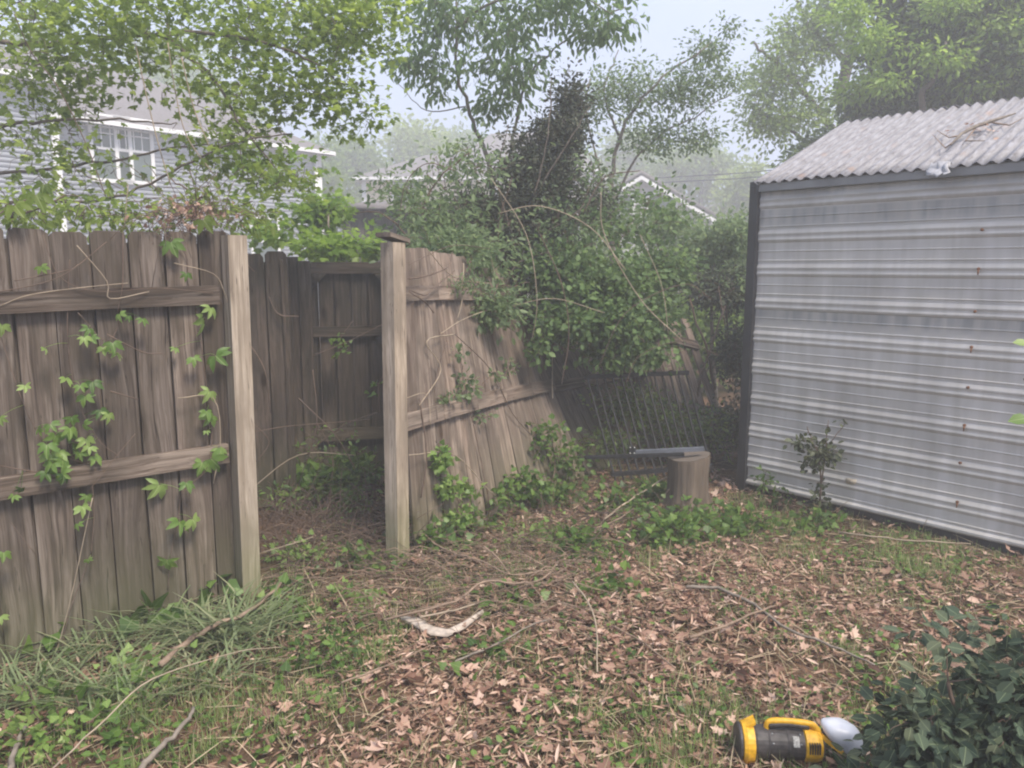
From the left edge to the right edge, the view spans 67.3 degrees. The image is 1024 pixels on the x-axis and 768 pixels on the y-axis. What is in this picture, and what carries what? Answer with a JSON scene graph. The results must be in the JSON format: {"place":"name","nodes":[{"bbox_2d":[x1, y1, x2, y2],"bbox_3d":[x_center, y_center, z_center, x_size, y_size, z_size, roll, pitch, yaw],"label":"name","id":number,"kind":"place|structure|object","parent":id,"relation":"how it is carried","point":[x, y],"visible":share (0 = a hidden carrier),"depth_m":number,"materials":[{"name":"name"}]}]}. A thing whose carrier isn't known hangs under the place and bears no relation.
{"place":"outdoors","nodes":[
{"label":"outdoors","id":0,"kind":"place"},
{"bbox_2d":[0,0,907,237],"label":"sky","id":1,"kind":"structure","parent":0,"point":[668,20],"materials":[{"name":"white"}]},
{"bbox_2d":[0,321,1023,767],"bbox_3d":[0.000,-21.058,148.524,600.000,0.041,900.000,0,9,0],"label":"ground","id":2,"kind":"structure","parent":0,"point":[370,703],"depth_m":3.32,"materials":[{"name":"soil"}]},
{"bbox_2d":[8,660,65,711],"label":"broadleaf weed","id":3,"kind":"object","parent":2,"relation":"on","point":[42,690],"visible":0.81,"depth_m":2.85,"materials":[{"name":"green plant"}]},
{"bbox_2d":[0,45,75,238],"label":"house wing","id":4,"kind":"structure","parent":2,"relation":"on","point":[5,161],"depth_m":16.23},
{"bbox_2d":[21,622,66,653],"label":"broadleaf weed","id":5,"kind":"object","parent":2,"relation":"on","point":[45,640],"visible":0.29,"depth_m":3.23,"materials":[{"name":"green plant"}]},
{"bbox_2d":[0,635,112,730],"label":"lily turf","id":6,"kind":"structure","parent":2,"relation":"on","point":[30,677],"depth_m":3.00,"materials":[{"name":"plant"}]},
{"bbox_2d":[0,685,135,767],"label":"weed patch","id":7,"kind":"object","parent":2,"relation":"on","point":[38,734],"visible":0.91,"depth_m":2.66,"materials":[{"name":"green plant"}]},
{"bbox_2d":[1,602,201,671],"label":"lily turf","id":8,"kind":"structure","parent":2,"relation":"on","point":[88,643],"depth_m":3.27,"materials":[{"name":"plant"}]},
{"bbox_2d":[4,626,214,730],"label":"lily turf","id":9,"kind":"structure","parent":2,"relation":"on","point":[91,689],"depth_m":2.93,"materials":[{"name":"plant"}]},
{"bbox_2d":[89,712,148,747],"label":"broadleaf weed","id":10,"kind":"object","parent":2,"relation":"on","point":[112,734],"visible":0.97,"depth_m":2.66,"materials":[{"name":"green plant"}]},
{"bbox_2d":[0,227,260,663],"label":"wooden fence","id":11,"kind":"object","parent":2,"relation":"on","point":[168,443],"visible":0.77,"depth_m":3.36,"materials":[{"name":"brown wood"}]},
{"bbox_2d":[0,181,55,220],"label":"creeper vine","id":12,"kind":"object","parent":11,"relation":"attached to","point":[41,198],"visible":1,"depth_m":3.01,"materials":[{"name":"green plant"}]},
{"bbox_2d":[0,256,148,648],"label":"creeper vine","id":13,"kind":"object","parent":11,"relation":"attached to","point":[56,454],"visible":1,"depth_m":3.16,"materials":[{"name":"green plant"}]},
{"bbox_2d":[0,186,226,658],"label":"dry vine","id":14,"kind":"object","parent":11,"relation":"attached to","point":[122,283],"visible":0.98,"depth_m":3.25,"materials":[{"name":"plant"}]},
{"bbox_2d":[141,215,232,589],"bbox_3d":[-1.468,0.101,3.470,0.422,1.708,0.117,-7,11,-38],"label":"creeper vine","id":15,"kind":"object","parent":11,"relation":"attached to","point":[175,244],"visible":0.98,"depth_m":3.51,"materials":[{"name":"green plant"}]},
{"bbox_2d":[108,154,280,285],"bbox_3d":[-1.453,-0.744,3.526,0.780,0.607,0.653,0,9,0],"label":"dead vine heap","id":16,"kind":"object","parent":11,"relation":"on","point":[195,212],"visible":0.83,"depth_m":3.46,"materials":[{"name":"brown plant"}]},
{"bbox_2d":[63,639,206,713],"bbox_3d":[-1.463,1.178,3.025,0.491,0.215,0.441,0,9,0],"label":"weed patch","id":17,"kind":"object","parent":2,"relation":"on","point":[154,662],"visible":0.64,"depth_m":3.02,"materials":[{"name":"green plant"}]},
{"bbox_2d":[0,176,282,242],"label":"vine thicket","id":18,"kind":"object","parent":2,"relation":"on","point":[57,221],"visible":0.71,"depth_m":4.10,"materials":[{"name":"green plant"}]},
{"bbox_2d":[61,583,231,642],"bbox_3d":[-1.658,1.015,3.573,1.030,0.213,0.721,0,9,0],"label":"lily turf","id":19,"kind":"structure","parent":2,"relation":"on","point":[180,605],"depth_m":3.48,"materials":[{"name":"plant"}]},
{"bbox_2d":[119,589,193,638],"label":"broadleaf weed","id":20,"kind":"object","parent":2,"relation":"on","point":[157,603],"visible":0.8,"depth_m":3.48,"materials":[{"name":"green plant"}]},
{"bbox_2d":[53,647,283,767],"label":"fallen stick","id":21,"kind":"object","parent":2,"relation":"on","point":[84,737],"visible":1,"depth_m":2.66,"materials":[{"name":"wood"}]},
{"bbox_2d":[16,49,335,304],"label":"house","id":22,"kind":"structure","parent":2,"relation":"on","point":[140,138],"depth_m":20.18,"materials":[{"name":"grey"}]},
{"bbox_2d":[86,112,134,184],"bbox_3d":[-9.922,-5.812,19.024,0.060,1.630,1.030,7,11,39],"label":"window","id":23,"kind":"structure","parent":22,"relation":"in","point":[107,142],"depth_m":18.97,"materials":[{"name":"white glass"}]},
{"bbox_2d":[113,115,156,185],"bbox_3d":[-9.554,-5.891,19.459,0.060,1.630,0.980,7,11,39],"label":"window","id":24,"kind":"structure","parent":22,"relation":"in","point":[141,142],"depth_m":19.54,"materials":[{"name":"white glass"}]},
{"bbox_2d":[94,27,290,131],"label":"distant tree","id":25,"kind":"object","parent":2,"relation":"on","point":[159,78],"visible":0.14,"depth_m":40.01,"materials":[{"name":"plant"}]},
{"bbox_2d":[55,573,336,681],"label":"lily turf","id":26,"kind":"structure","parent":2,"relation":"on","point":[208,636],"depth_m":3.36,"materials":[{"name":"plant"}]},
{"bbox_2d":[157,582,281,667],"bbox_3d":[-1.258,1.041,3.404,0.074,0.033,0.825,3,9,20],"label":"fallen stick","id":27,"kind":"object","parent":26,"relation":"on","point":[171,654],"visible":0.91,"depth_m":3.28,"materials":[{"name":"wood"}]},
{"bbox_2d":[111,623,285,708],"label":"lily turf","id":28,"kind":"structure","parent":2,"relation":"on","point":[211,670],"depth_m":3.09,"materials":[{"name":"plant"}]},
{"bbox_2d":[0,0,426,227],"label":"maple tree","id":29,"kind":"object","parent":2,"relation":"on","point":[341,37],"visible":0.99,"depth_m":4.68,"materials":[{"name":"green plant"}]},
{"bbox_2d":[196,573,240,607],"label":"broadleaf weed","id":30,"kind":"object","parent":2,"relation":"on","point":[233,583],"visible":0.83,"depth_m":3.67,"materials":[{"name":"green plant"}]},
{"bbox_2d":[248,251,297,506],"bbox_3d":[-1.894,-0.021,5.171,0.659,1.718,1.411,8,12,41],"label":"wooden fence","id":31,"kind":"object","parent":2,"relation":"on","point":[271,334],"visible":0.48,"depth_m":5.12,"materials":[{"name":"brown wood"}]},
{"bbox_2d":[286,244,411,475],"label":"wooden gate","id":32,"kind":"structure","parent":31,"relation":"attached to","point":[340,290],"depth_m":5.89,"materials":[{"name":"brown wood"}]},
{"bbox_2d":[230,587,325,627],"bbox_3d":[-1.121,1.071,3.660,0.448,0.233,0.375,-3,9,-22],"label":"weed patch","id":33,"kind":"object","parent":2,"relation":"on","point":[262,594],"visible":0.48,"depth_m":3.63,"materials":[{"name":"green plant"}]},
{"bbox_2d":[260,528,333,569],"bbox_3d":[-1.210,0.940,4.328,0.394,0.250,0.455,-5,10,-31],"label":"weed patch","id":34,"kind":"object","parent":2,"relation":"on","point":[293,554],"visible":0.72,"depth_m":4.32,"materials":[{"name":"green plant"}]},
{"bbox_2d":[215,130,386,274],"bbox_3d":[-1.792,-0.822,7.012,1.575,2.804,1.181,0,9,0],"label":"maple sapling","id":35,"kind":"object","parent":2,"relation":"on","point":[332,245],"visible":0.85,"depth_m":6.77,"materials":[{"name":"green plant"}]},
{"bbox_2d":[251,297,381,499],"bbox_3d":[-1.274,0.168,4.991,0.980,1.794,0.751,0,9,0],"label":"dry vine","id":36,"kind":"object","parent":2,"relation":"on","point":[309,452],"visible":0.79,"depth_m":5.02,"materials":[{"name":"plant"}]},
{"bbox_2d":[258,421,384,526],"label":"bush","id":37,"kind":"object","parent":2,"relation":"on","point":[347,501],"visible":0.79,"depth_m":5.15,"materials":[{"name":"plant"}]},
{"bbox_2d":[274,622,381,687],"bbox_3d":[-0.778,1.152,3.219,0.462,0.246,0.373,-4,10,-27],"label":"weed patch","id":38,"kind":"object","parent":2,"relation":"on","point":[327,643],"visible":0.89,"depth_m":3.23,"materials":[{"name":"green plant"}]},
{"bbox_2d":[274,444,384,513],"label":"creeping plant","id":39,"kind":"object","parent":2,"relation":"on","point":[308,475],"visible":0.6,"depth_m":5.43,"materials":[{"name":"green plant"}]},
{"bbox_2d":[301,127,362,234],"bbox_3d":[-7.752,-7.287,33.322,4.100,7.630,4.401,-3,9,-22],"label":"distant tree","id":40,"kind":"object","parent":2,"relation":"on","point":[332,179],"visible":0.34,"depth_m":32.44,"materials":[{"name":"green plant"}]},
{"bbox_2d":[312,576,397,618],"bbox_3d":[-0.783,1.069,3.778,0.369,0.258,0.386,6,11,35],"label":"weed patch","id":41,"kind":"object","parent":2,"relation":"on","point":[350,594],"visible":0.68,"depth_m":3.79,"materials":[{"name":"green plant"}]},
{"bbox_2d":[321,127,400,201],"bbox_3d":[-7.683,-8.691,39.419,4.752,8.581,5.046,-7,11,-37],"label":"distant tree","id":42,"kind":"object","parent":2,"relation":"on","point":[367,154],"visible":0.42,"depth_m":37.96,"materials":[{"name":"green plant"}]},
{"bbox_2d":[321,528,403,577],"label":"ground ivy","id":43,"kind":"object","parent":2,"relation":"on","point":[365,556],"visible":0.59,"depth_m":4.24,"materials":[{"name":"green plant"}]},
{"bbox_2d":[340,201,457,371],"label":"outbuilding","id":44,"kind":"structure","parent":2,"relation":"on","point":[379,206],"depth_m":11.40,"materials":[{"name":"grey wood"}]},
{"bbox_2d":[375,112,466,165],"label":"distant tree","id":45,"kind":"object","parent":2,"relation":"on","point":[406,148],"visible":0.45,"depth_m":41.24,"materials":[{"name":"green plant"}]},
{"bbox_2d":[400,609,484,636],"bbox_3d":[-0.303,1.093,3.505,0.403,0.017,0.236,-2,9,-11],"label":"bark piece","id":46,"kind":"object","parent":2,"relation":"on","point":[436,631],"visible":0.88,"depth_m":3.47,"materials":[{"name":"wood"}]},
{"bbox_2d":[352,153,533,297],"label":"house","id":47,"kind":"structure","parent":2,"relation":"on","point":[407,174],"depth_m":30.20,"materials":[{"name":"beige"}]},
{"bbox_2d":[409,509,480,558],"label":"ground ivy","id":48,"kind":"object","parent":2,"relation":"on","point":[450,530],"visible":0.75,"depth_m":4.47,"materials":[{"name":"green plant"}]},
{"bbox_2d":[350,122,544,345],"bbox_3d":[-0.517,-0.612,5.799,1.502,2.759,1.615,0,9,0],"label":"vine thicket","id":49,"kind":"object","parent":2,"relation":"on","point":[433,231],"visible":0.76,"depth_m":5.53,"materials":[{"name":"green plant"}]},
{"bbox_2d":[435,111,485,153],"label":"distant tree","id":50,"kind":"object","parent":2,"relation":"on","point":[455,134],"visible":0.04,"depth_m":47.73,"materials":[{"name":"green plant"}]},
{"bbox_2d":[384,561,558,620],"bbox_3d":[-0.122,1.001,3.743,1.054,0.070,0.154,-7,11,-37],"label":"fallen stick","id":51,"kind":"object","parent":2,"relation":"on","point":[439,605],"visible":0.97,"depth_m":3.60,"materials":[{"name":"wood"}]},
{"bbox_2d":[445,503,512,540],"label":"ground ivy","id":52,"kind":"object","parent":2,"relation":"on","point":[494,518],"visible":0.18,"depth_m":4.85,"materials":[{"name":"green plant"}]},
{"bbox_2d":[407,245,552,508],"bbox_3d":[-0.044,-0.004,5.199,0.426,1.836,2.219,4,9,22],"label":"dry vine","id":53,"kind":"object","parent":2,"relation":"on","point":[420,401],"visible":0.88,"depth_m":4.63,"materials":[{"name":"plant"}]},
{"bbox_2d":[376,232,584,564],"bbox_3d":[-0.326,-0.051,5.207,0.732,1.826,2.171,6,10,33],"label":"wooden fence","id":54,"kind":"object","parent":2,"relation":"on","point":[412,324],"visible":0.62,"depth_m":4.73,"materials":[{"name":"brown wood"}]},
{"bbox_2d":[427,439,487,535],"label":"ivy plant","id":55,"kind":"object","parent":54,"relation":"attached to","point":[442,462],"visible":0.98,"depth_m":4.59,"materials":[{"name":"green plant"}]},
{"bbox_2d":[435,342,519,510],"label":"ivy plant","id":56,"kind":"object","parent":54,"relation":"attached to","point":[460,396],"visible":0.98,"depth_m":4.84,"materials":[{"name":"green plant"}]},
{"bbox_2d":[442,270,547,355],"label":"ivy plant","id":57,"kind":"object","parent":54,"relation":"attached to","point":[464,285],"visible":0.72,"depth_m":5.09,"materials":[{"name":"green plant"}]},
{"bbox_2d":[479,413,599,521],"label":"ivy plant","id":58,"kind":"object","parent":54,"relation":"attached to","point":[546,491],"visible":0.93,"depth_m":5.29,"materials":[{"name":"green plant"}]},
{"bbox_2d":[438,626,537,683],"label":"ground ivy","id":59,"kind":"object","parent":2,"relation":"on","point":[456,665],"visible":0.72,"depth_m":3.24,"materials":[{"name":"green plant"}]},
{"bbox_2d":[258,445,720,604],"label":"dead weed stems","id":60,"kind":"object","parent":2,"relation":"on","point":[282,527],"visible":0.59,"depth_m":4.64,"materials":[{"name":"plant"}]},
{"bbox_2d":[370,0,649,193],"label":"cherry tree","id":61,"kind":"object","parent":2,"relation":"on","point":[600,37],"visible":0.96,"depth_m":6.52,"materials":[{"name":"green plant"}]},
{"bbox_2d":[461,577,561,626],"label":"ground ivy","id":62,"kind":"object","parent":2,"relation":"on","point":[543,593],"visible":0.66,"depth_m":3.76,"materials":[{"name":"green plant"}]},
{"bbox_2d":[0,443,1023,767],"bbox_3d":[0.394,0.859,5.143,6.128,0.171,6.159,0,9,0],"label":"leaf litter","id":63,"kind":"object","parent":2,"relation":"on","point":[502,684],"visible":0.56,"depth_m":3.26,"materials":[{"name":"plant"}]},
{"bbox_2d":[686,585,874,665],"bbox_3d":[1.209,1.066,3.504,0.134,0.022,0.966,-7,11,-37],"label":"fallen stick","id":64,"kind":"object","parent":63,"relation":"on","point":[758,608],"visible":0.98,"depth_m":3.52,"materials":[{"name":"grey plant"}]},
{"bbox_2d":[0,458,1023,767],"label":"ground cover","id":65,"kind":"object","parent":2,"relation":"on","point":[392,700],"visible":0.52,"depth_m":3.04,"materials":[{"name":"green plant"}]},
{"bbox_2d":[138,706,194,767],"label":"fallen stick","id":66,"kind":"object","parent":65,"relation":"on","point":[145,762],"visible":1,"depth_m":2.59,"materials":[{"name":"wood"}]},
{"bbox_2d":[0,447,1023,767],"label":"dry straw","id":67,"kind":"object","parent":2,"relation":"on","point":[570,657],"visible":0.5,"depth_m":3.23,"materials":[{"name":"plant"}]},
{"bbox_2d":[0,442,1023,767],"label":"twig litter","id":68,"kind":"object","parent":2,"relation":"on","point":[458,550],"visible":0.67,"depth_m":3.85,"materials":[{"name":"wood"}]},
{"bbox_2d":[431,57,633,308],"bbox_3d":[0.156,-0.977,6.360,1.689,3.313,1.159,0,9,0],"label":"ivy covered snag","id":69,"kind":"object","parent":2,"relation":"on","point":[562,131],"visible":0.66,"depth_m":6.07,"materials":[{"name":"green plant"}]},
{"bbox_2d":[493,511,571,550],"bbox_3d":[0.122,0.919,4.656,0.485,0.209,0.432,0,9,0],"label":"weed patch","id":70,"kind":"object","parent":2,"relation":"on","point":[531,528],"visible":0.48,"depth_m":4.66,"materials":[{"name":"green plant"}]},
{"bbox_2d":[465,133,608,291],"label":"house","id":71,"kind":"structure","parent":2,"relation":"on","point":[489,139],"depth_m":38.09,"materials":[{"name":"beige"}]},
{"bbox_2d":[454,138,625,334],"bbox_3d":[0.122,-0.550,5.829,1.645,2.625,0.956,-2,9,-12],"label":"vine thicket","id":72,"kind":"object","parent":2,"relation":"on","point":[604,169],"visible":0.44,"depth_m":5.86,"materials":[{"name":"green plant"}]},
{"bbox_2d":[532,516,631,563],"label":"ground ivy","id":73,"kind":"object","parent":2,"relation":"on","point":[580,538],"visible":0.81,"depth_m":4.47,"materials":[{"name":"green plant"}]},
{"bbox_2d":[564,557,649,601],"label":"ground ivy","id":74,"kind":"object","parent":2,"relation":"on","point":[610,579],"visible":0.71,"depth_m":3.90,"materials":[{"name":"green plant"}]},
{"bbox_2d":[511,170,713,432],"bbox_3d":[0.856,-0.502,6.182,1.998,2.436,1.423,-3,9,-20],"label":"honeysuckle bush","id":75,"kind":"object","parent":2,"relation":"on","point":[608,291],"visible":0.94,"depth_m":5.83,"materials":[{"name":"green plant"}]},
{"bbox_2d":[398,163,717,383],"bbox_3d":[0.329,-0.769,5.381,2.295,1.557,0.313,0,9,1],"label":"dry vine","id":76,"kind":"object","parent":75,"relation":"attached to","point":[615,257],"visible":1,"depth_m":5.35,"materials":[{"name":"plant"}]},
{"bbox_2d":[527,299,712,474],"bbox_3d":[1.017,-0.122,7.088,0.986,1.377,2.342,6,11,36],"label":"wooden fence","id":77,"kind":"object","parent":2,"relation":"on","point":[576,413],"visible":0.12,"depth_m":6.46,"materials":[{"name":"grey wood"}]},
{"bbox_2d":[566,477,680,522],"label":"ground ivy","id":78,"kind":"object","parent":2,"relation":"on","point":[644,507],"visible":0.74,"depth_m":5.18,"materials":[{"name":"green plant"}]},
{"bbox_2d":[586,118,680,192],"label":"distant tree","id":79,"kind":"object","parent":2,"relation":"on","point":[629,159],"visible":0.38,"depth_m":45.45,"materials":[{"name":"green plant"}]},
{"bbox_2d":[584,370,713,480],"bbox_3d":[1.032,0.305,5.793,0.908,0.747,0.393,-2,9,-13],"label":"metal railing","id":80,"kind":"object","parent":2,"relation":"on","point":[646,471],"visible":0.87,"depth_m":5.81,"materials":[{"name":"black metal"}]},
{"bbox_2d":[635,475,666,503],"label":"ground ivy","id":81,"kind":"object","parent":2,"relation":"on","point":[656,488],"visible":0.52,"depth_m":5.51,"materials":[{"name":"green plant"}]},
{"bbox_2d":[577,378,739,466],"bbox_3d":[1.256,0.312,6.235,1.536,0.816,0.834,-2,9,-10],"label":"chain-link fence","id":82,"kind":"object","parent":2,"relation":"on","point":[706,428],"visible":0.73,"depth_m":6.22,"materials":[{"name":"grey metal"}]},
{"bbox_2d":[577,10,764,265],"bbox_3d":[1.632,-1.873,8.711,2.178,4.371,1.615,0,9,0],"label":"privet tree","id":83,"kind":"object","parent":2,"relation":"on","point":[682,88],"visible":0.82,"depth_m":8.47,"materials":[{"name":"green plant"}]},
{"bbox_2d":[617,504,735,552],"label":"ground ivy","id":84,"kind":"object","parent":2,"relation":"on","point":[689,528],"visible":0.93,"depth_m":4.62,"materials":[{"name":"green plant"}]},
{"bbox_2d":[613,195,748,406],"bbox_3d":[1.962,-0.811,8.206,1.418,2.436,1.884,-4,9,-23],"label":"shrub","id":85,"kind":"object","parent":2,"relation":"on","point":[722,241],"visible":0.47,"depth_m":7.92,"materials":[{"name":"green plant"}]},
{"bbox_2d":[662,451,713,513],"bbox_3d":[1.198,0.671,5.253,0.355,0.405,0.353,6,11,36],"label":"tree stump","id":86,"kind":"object","parent":2,"relation":"on","point":[688,474],"visible":0.79,"depth_m":5.15,"materials":[{"name":"brown wood"}]},
{"bbox_2d":[577,452,683,458],"bbox_3d":[0.784,0.475,5.087,0.700,0.054,0.028,1,9,4],"label":"metal rail","id":87,"kind":"object","parent":86,"relation":"on","point":[641,455],"visible":1,"depth_m":5.08,"materials":[{"name":"black metal"}]},
{"bbox_2d":[636,446,704,453],"bbox_3d":[1.054,0.448,5.182,0.478,0.053,0.030,0,9,1],"label":"metal rail","id":88,"kind":"object","parent":86,"relation":"on","point":[680,449],"visible":0.9,"depth_m":5.17,"materials":[{"name":"metal"}]},
{"bbox_2d":[644,316,733,459],"bbox_3d":[1.525,0.007,6.852,0.802,1.474,1.126,-3,9,-21],"label":"fallen fence panel","id":89,"kind":"object","parent":2,"relation":"on","point":[685,358],"visible":0.24,"depth_m":6.94,"materials":[{"name":"brown wood"}]},
{"bbox_2d":[632,136,750,212],"bbox_3d":[9.476,-9.001,41.120,6.458,8.681,5.080,0,9,0],"label":"distant tree","id":90,"kind":"object","parent":2,"relation":"on","point":[697,165],"visible":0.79,"depth_m":39.97,"materials":[{"name":"green plant"}]},
{"bbox_2d":[652,265,743,392],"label":"background shrub","id":91,"kind":"object","parent":2,"relation":"on","point":[703,325],"visible":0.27,"depth_m":9.76,"materials":[{"name":"grey plant"}]},
{"bbox_2d":[654,494,749,537],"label":"ground ivy","id":92,"kind":"object","parent":2,"relation":"on","point":[696,510],"visible":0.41,"depth_m":4.93,"materials":[{"name":"green plant"}]},
{"bbox_2d":[660,254,745,461],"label":"bush","id":93,"kind":"object","parent":2,"relation":"on","point":[727,352],"visible":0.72,"depth_m":7.08,"materials":[{"name":"plant"}]},
{"bbox_2d":[707,149,773,222],"bbox_3d":[10.980,-7.225,35.221,4.007,6.965,4.575,0,9,0],"label":"distant tree","id":94,"kind":"object","parent":2,"relation":"on","point":[738,191],"visible":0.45,"depth_m":34.95,"materials":[{"name":"green plant"}]},
{"bbox_2d":[689,495,804,543],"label":"ground ivy","id":95,"kind":"object","parent":2,"relation":"on","point":[745,516],"visible":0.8,"depth_m":4.82,"materials":[{"name":"green plant"}]},
{"bbox_2d":[718,0,869,167],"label":"oak tree","id":96,"kind":"object","parent":2,"relation":"on","point":[774,69],"visible":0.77,"depth_m":13.72,"materials":[{"name":"green plant"}]},
{"bbox_2d":[733,715,862,763],"bbox_3d":[0.965,1.200,2.586,0.411,0.160,0.138,1,9,4],"label":"flashlight","id":97,"kind":"object","parent":2,"relation":"on","point":[781,738],"visible":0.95,"depth_m":2.55,"materials":[{"name":"yellow plastic"}]},
{"bbox_2d":[783,418,847,517],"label":"tall weed","id":98,"kind":"object","parent":2,"relation":"on","point":[819,455],"visible":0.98,"depth_m":5.03,"materials":[{"name":"green plant"}]},
{"bbox_2d":[776,507,870,544],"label":"ground ivy","id":99,"kind":"object","parent":2,"relation":"on","point":[805,521],"visible":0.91,"depth_m":4.87,"materials":[{"name":"green plant"}]},
{"bbox_2d":[736,97,1023,555],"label":"metal shed","id":100,"kind":"structure","parent":2,"relation":"on","point":[884,304],"depth_m":4.86,"materials":[{"name":"metal"}]},
{"bbox_2d":[933,113,1023,148],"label":"fallen branch","id":101,"kind":"object","parent":100,"relation":"on","point":[975,126],"visible":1,"depth_m":4.82,"materials":[{"name":"wood"}]},
{"bbox_2d":[784,0,1023,158],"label":"ivy clad tree","id":102,"kind":"object","parent":2,"relation":"on","point":[1004,57],"visible":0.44,"depth_m":10.50,"materials":[{"name":"green plant"}]},
{"bbox_2d":[796,0,1023,112],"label":"yellow green tree","id":103,"kind":"object","parent":2,"relation":"on","point":[939,67],"visible":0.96,"depth_m":10.06,"materials":[{"name":"green plant"}]},
{"bbox_2d":[808,603,1023,767],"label":"foreground shrub","id":104,"kind":"object","parent":2,"relation":"on","point":[982,726],"visible":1,"depth_m":2.12,"materials":[{"name":"green plant"}]},
{"bbox_2d":[0,454,1023,767],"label":"grass","id":105,"kind":"structure","parent":0,"point":[574,708],"depth_m":2.98,"materials":[{"name":"plant"}]},
{"bbox_2d":[561,170,720,305],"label":"house","id":106,"kind":"structure","parent":0,"point":[642,176],"depth_m":26.22,"materials":[{"name":"white"}]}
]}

